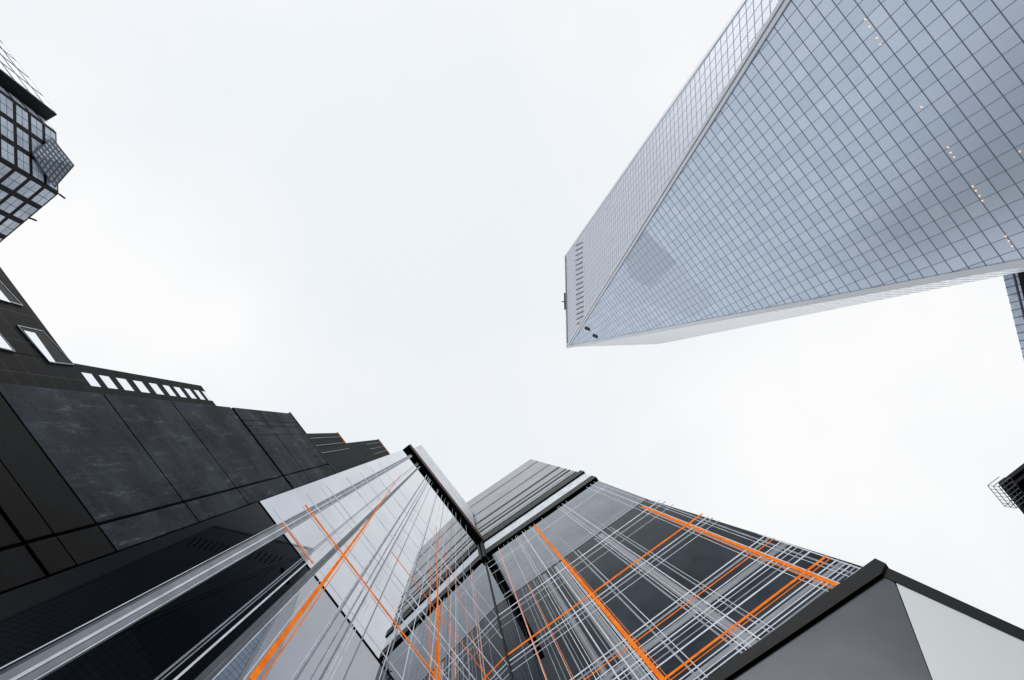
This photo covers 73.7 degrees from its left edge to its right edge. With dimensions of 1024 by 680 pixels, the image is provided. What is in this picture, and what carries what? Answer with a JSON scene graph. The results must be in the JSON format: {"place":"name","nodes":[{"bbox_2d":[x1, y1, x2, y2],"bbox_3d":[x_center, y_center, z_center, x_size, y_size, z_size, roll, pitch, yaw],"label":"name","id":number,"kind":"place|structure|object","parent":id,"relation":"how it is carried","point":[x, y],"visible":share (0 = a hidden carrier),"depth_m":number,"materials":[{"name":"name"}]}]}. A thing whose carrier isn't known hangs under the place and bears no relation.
{"place":"outdoors","nodes":[
{"label":"outdoors","id":0,"kind":"place"},
{"bbox_2d":[0,40,65,241],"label":"grid office building","id":1,"kind":"structure","parent":0,"point":[28,190],"depth_m":100.85,"materials":[{"name":"black metal"}]},
{"bbox_2d":[0,190,7,199],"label":"window","id":2,"kind":"structure","parent":1,"relation":"in","point":[2,194],"depth_m":98.40,"materials":[{"name":"blue glass"}]},
{"bbox_2d":[0,162,11,178],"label":"window","id":3,"kind":"structure","parent":1,"relation":"in","point":[4,169],"depth_m":95.24,"materials":[{"name":"blue glass"}]},
{"bbox_2d":[0,93,12,118],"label":"window","id":4,"kind":"structure","parent":1,"relation":"in","point":[6,106],"depth_m":95.77,"materials":[{"name":"blue glass"}]},
{"bbox_2d":[0,116,13,141],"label":"window","id":5,"kind":"structure","parent":1,"relation":"in","point":[6,127],"depth_m":95.38,"materials":[{"name":"blue glass"}]},
{"bbox_2d":[1,139,13,163],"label":"window","id":6,"kind":"structure","parent":1,"relation":"in","point":[7,151],"depth_m":94.93,"materials":[{"name":"blue glass"}]},
{"bbox_2d":[0,219,19,234],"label":"window","id":7,"kind":"structure","parent":1,"relation":"in","point":[9,225],"depth_m":103.96,"materials":[{"name":"blue glass"}]},
{"bbox_2d":[0,196,22,212],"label":"window","id":8,"kind":"structure","parent":1,"relation":"in","point":[11,203],"depth_m":100.88,"materials":[{"name":"blue glass"}]},
{"bbox_2d":[1,171,26,189],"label":"window","id":9,"kind":"structure","parent":1,"relation":"in","point":[15,179],"depth_m":97.97,"materials":[{"name":"blue glass"}]},
{"bbox_2d":[7,91,25,108],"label":"window","id":10,"kind":"structure","parent":1,"relation":"in","point":[12,96],"depth_m":99.48,"materials":[{"name":"glass"}]},
{"bbox_2d":[16,105,27,129],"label":"window","id":11,"kind":"structure","parent":1,"relation":"in","point":[21,116],"depth_m":99.20,"materials":[{"name":"blue glass"}]},
{"bbox_2d":[17,128,28,151],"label":"window","id":12,"kind":"structure","parent":1,"relation":"in","point":[22,138],"depth_m":98.88,"materials":[{"name":"blue glass"}]},
{"bbox_2d":[17,149,29,173],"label":"window","id":13,"kind":"structure","parent":1,"relation":"in","point":[23,160],"depth_m":98.38,"materials":[{"name":"blue glass"}]},
{"bbox_2d":[14,204,36,219],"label":"window","id":14,"kind":"structure","parent":1,"relation":"in","point":[27,210],"depth_m":104.37,"materials":[{"name":"blue glass"}]},
{"bbox_2d":[17,180,40,197],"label":"window","id":15,"kind":"structure","parent":1,"relation":"in","point":[31,187],"depth_m":101.38,"materials":[{"name":"blue glass"}]},
{"bbox_2d":[24,104,39,118],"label":"window","id":16,"kind":"structure","parent":1,"relation":"in","point":[28,108],"depth_m":103.00,"materials":[{"name":"glass"}]},
{"bbox_2d":[31,116,41,138],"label":"window","id":17,"kind":"structure","parent":1,"relation":"in","point":[36,127],"depth_m":102.65,"materials":[{"name":"blue glass"}]},
{"bbox_2d":[32,138,42,153],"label":"window","id":18,"kind":"structure","parent":1,"relation":"in","point":[36,145],"depth_m":101.82,"materials":[{"name":"blue glass"}]},
{"bbox_2d":[32,159,43,181],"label":"window","id":19,"kind":"structure","parent":1,"relation":"in","point":[38,172],"depth_m":101.79,"materials":[{"name":"blue glass"}]},
{"bbox_2d":[32,189,54,205],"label":"window","id":20,"kind":"structure","parent":1,"relation":"in","point":[44,195],"depth_m":104.83,"materials":[{"name":"blue glass"}]},
{"bbox_2d":[37,114,52,128],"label":"window","id":21,"kind":"structure","parent":1,"relation":"in","point":[41,118],"depth_m":106.36,"materials":[{"name":"glass"}]},
{"bbox_2d":[45,127,54,141],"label":"window","id":22,"kind":"structure","parent":1,"relation":"in","point":[49,134],"depth_m":105.76,"materials":[{"name":"blue glass"}]},
{"bbox_2d":[47,177,56,189],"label":"window","id":23,"kind":"structure","parent":1,"relation":"in","point":[49,183],"depth_m":104.76,"materials":[{"name":"blue glass"}]},
{"bbox_2d":[33,138,73,187],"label":"glass lantern","id":24,"kind":"object","parent":1,"relation":"attached to","point":[54,161],"visible":1,"depth_m":104.03,"materials":[{"name":"glass"}]},
{"bbox_2d":[0,267,73,365],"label":"granite wing","id":25,"kind":"structure","parent":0,"point":[24,330],"depth_m":25.80,"materials":[{"name":"black stone"}]},
{"bbox_2d":[0,333,14,352],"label":"window","id":26,"kind":"structure","parent":25,"relation":"in","point":[4,345],"depth_m":23.39,"materials":[{"name":"white glass"}]},
{"bbox_2d":[0,281,22,305],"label":"window","id":27,"kind":"structure","parent":25,"relation":"in","point":[5,295],"depth_m":26.24,"materials":[{"name":"white glass"}]},
{"bbox_2d":[16,325,73,365],"bbox_3d":[-17.812,0.250,26.153,0.058,2.125,1.741,-38,-93,-8],"label":"window","id":28,"kind":"structure","parent":25,"relation":"in","point":[39,339],"depth_m":26.03,"materials":[{"name":"grey glass"}]},
{"bbox_2d":[0,0,1023,628],"label":"sky","id":29,"kind":"structure","parent":0,"point":[358,220],"materials":[{"name":"white"}]},
{"bbox_2d":[562,0,1023,348],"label":"glass skyscraper","id":30,"kind":"structure","parent":0,"point":[793,158],"depth_m":152.00,"materials":[{"name":"glass"}]},
{"bbox_2d":[998,463,1023,513],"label":"ornate dark building","id":31,"kind":"structure","parent":0,"point":[1017,475],"depth_m":41.45,"materials":[{"name":"metal"}]},
{"bbox_2d":[987,477,1023,507],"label":"wire balcony","id":32,"kind":"structure","parent":31,"relation":"attached to","point":[1006,503],"depth_m":38.05,"materials":[{"name":"grey metal"}]},
{"bbox_2d":[1003,272,1023,358],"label":"distant tower","id":33,"kind":"structure","parent":0,"point":[1014,283],"depth_m":191.23,"materials":[{"name":"blue glass"}]},
{"label":"ground","id":34,"kind":"structure","parent":0,"visible":0},
{"bbox_2d":[0,350,215,405],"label":"windowed wing","id":35,"kind":"structure","parent":34,"relation":"on","point":[23,369],"depth_m":27.73,"materials":[{"name":"black stone"}]},
{"bbox_2d":[81,372,100,386],"bbox_3d":[-17.065,1.614,27.690,0.007,0.777,0.688,-38,-93,-8],"label":"window","id":36,"kind":"structure","parent":35,"relation":"in","point":[92,381],"depth_m":27.69,"materials":[{"name":"white glass"}]},
{"bbox_2d":[99,375,117,388],"bbox_3d":[-17.178,1.796,29.062,0.007,0.836,0.688,-38,-93,-8],"label":"window","id":37,"kind":"structure","parent":35,"relation":"in","point":[108,382],"depth_m":29.05,"materials":[{"name":"white glass"}]},
{"bbox_2d":[116,378,133,390],"bbox_3d":[-17.299,1.992,30.536,0.007,0.900,0.688,-38,-93,-8],"label":"window","id":38,"kind":"structure","parent":35,"relation":"in","point":[123,382],"depth_m":30.51,"materials":[{"name":"white glass"}]},
{"bbox_2d":[133,380,149,392],"bbox_3d":[-17.430,2.203,32.124,0.007,0.915,0.688,-38,-93,-8],"label":"window","id":39,"kind":"structure","parent":35,"relation":"in","point":[140,385],"depth_m":32.12,"materials":[{"name":"white glass"}]},
{"bbox_2d":[149,383,163,394],"bbox_3d":[-17.563,2.417,33.739,0.007,0.861,0.688,-38,-93,-8],"label":"window","id":40,"kind":"structure","parent":35,"relation":"in","point":[154,386],"depth_m":33.72,"materials":[{"name":"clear glass"}]},
{"bbox_2d":[163,385,175,395],"bbox_3d":[-17.688,2.619,35.258,0.007,0.779,0.688,-38,-93,-8],"label":"window","id":41,"kind":"structure","parent":35,"relation":"in","point":[168,389],"depth_m":35.23,"materials":[{"name":"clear glass"}]},
{"bbox_2d":[174,387,186,397],"bbox_3d":[-17.801,2.802,36.633,0.007,0.807,0.688,-38,-93,-8],"label":"window","id":42,"kind":"structure","parent":35,"relation":"in","point":[177,389],"depth_m":36.63,"materials":[{"name":"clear glass"}]},
{"bbox_2d":[184,388,196,398],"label":"window","id":43,"kind":"structure","parent":35,"relation":"in","point":[188,391],"depth_m":38.07,"materials":[{"name":"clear glass"}]},
{"bbox_2d":[194,390,204,399],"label":"window","id":44,"kind":"structure","parent":35,"relation":"in","point":[198,393],"depth_m":39.40,"materials":[{"name":"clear glass"}]},
{"bbox_2d":[202,391,212,400],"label":"window","id":45,"kind":"structure","parent":35,"relation":"in","point":[205,393],"depth_m":40.60,"materials":[{"name":"glass"}]},
{"bbox_2d":[0,383,336,594],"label":"stone building","id":46,"kind":"structure","parent":34,"relation":"on","point":[87,477],"depth_m":23.91,"materials":[{"name":"black stone"}]},
{"bbox_2d":[0,444,512,679],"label":"glass building","id":47,"kind":"structure","parent":34,"relation":"on","point":[376,569],"depth_m":30.70,"materials":[{"name":"glass"}]},
{"bbox_2d":[307,432,389,472],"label":"dark stepped building","id":48,"kind":"structure","parent":34,"relation":"on","point":[339,453],"depth_m":79.10,"materials":[{"name":"brown tile"}]},
{"bbox_2d":[467,459,861,679],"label":"plaid glass building","id":49,"kind":"structure","parent":34,"relation":"on","point":[593,578],"depth_m":66.18,"materials":[{"name":"grey glass"}]},
{"bbox_2d":[705,558,1023,679],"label":"glass podium","id":50,"kind":"object","parent":49,"relation":"attached to","point":[875,619],"visible":1,"depth_m":35.52,"materials":[{"name":"grey glass"}]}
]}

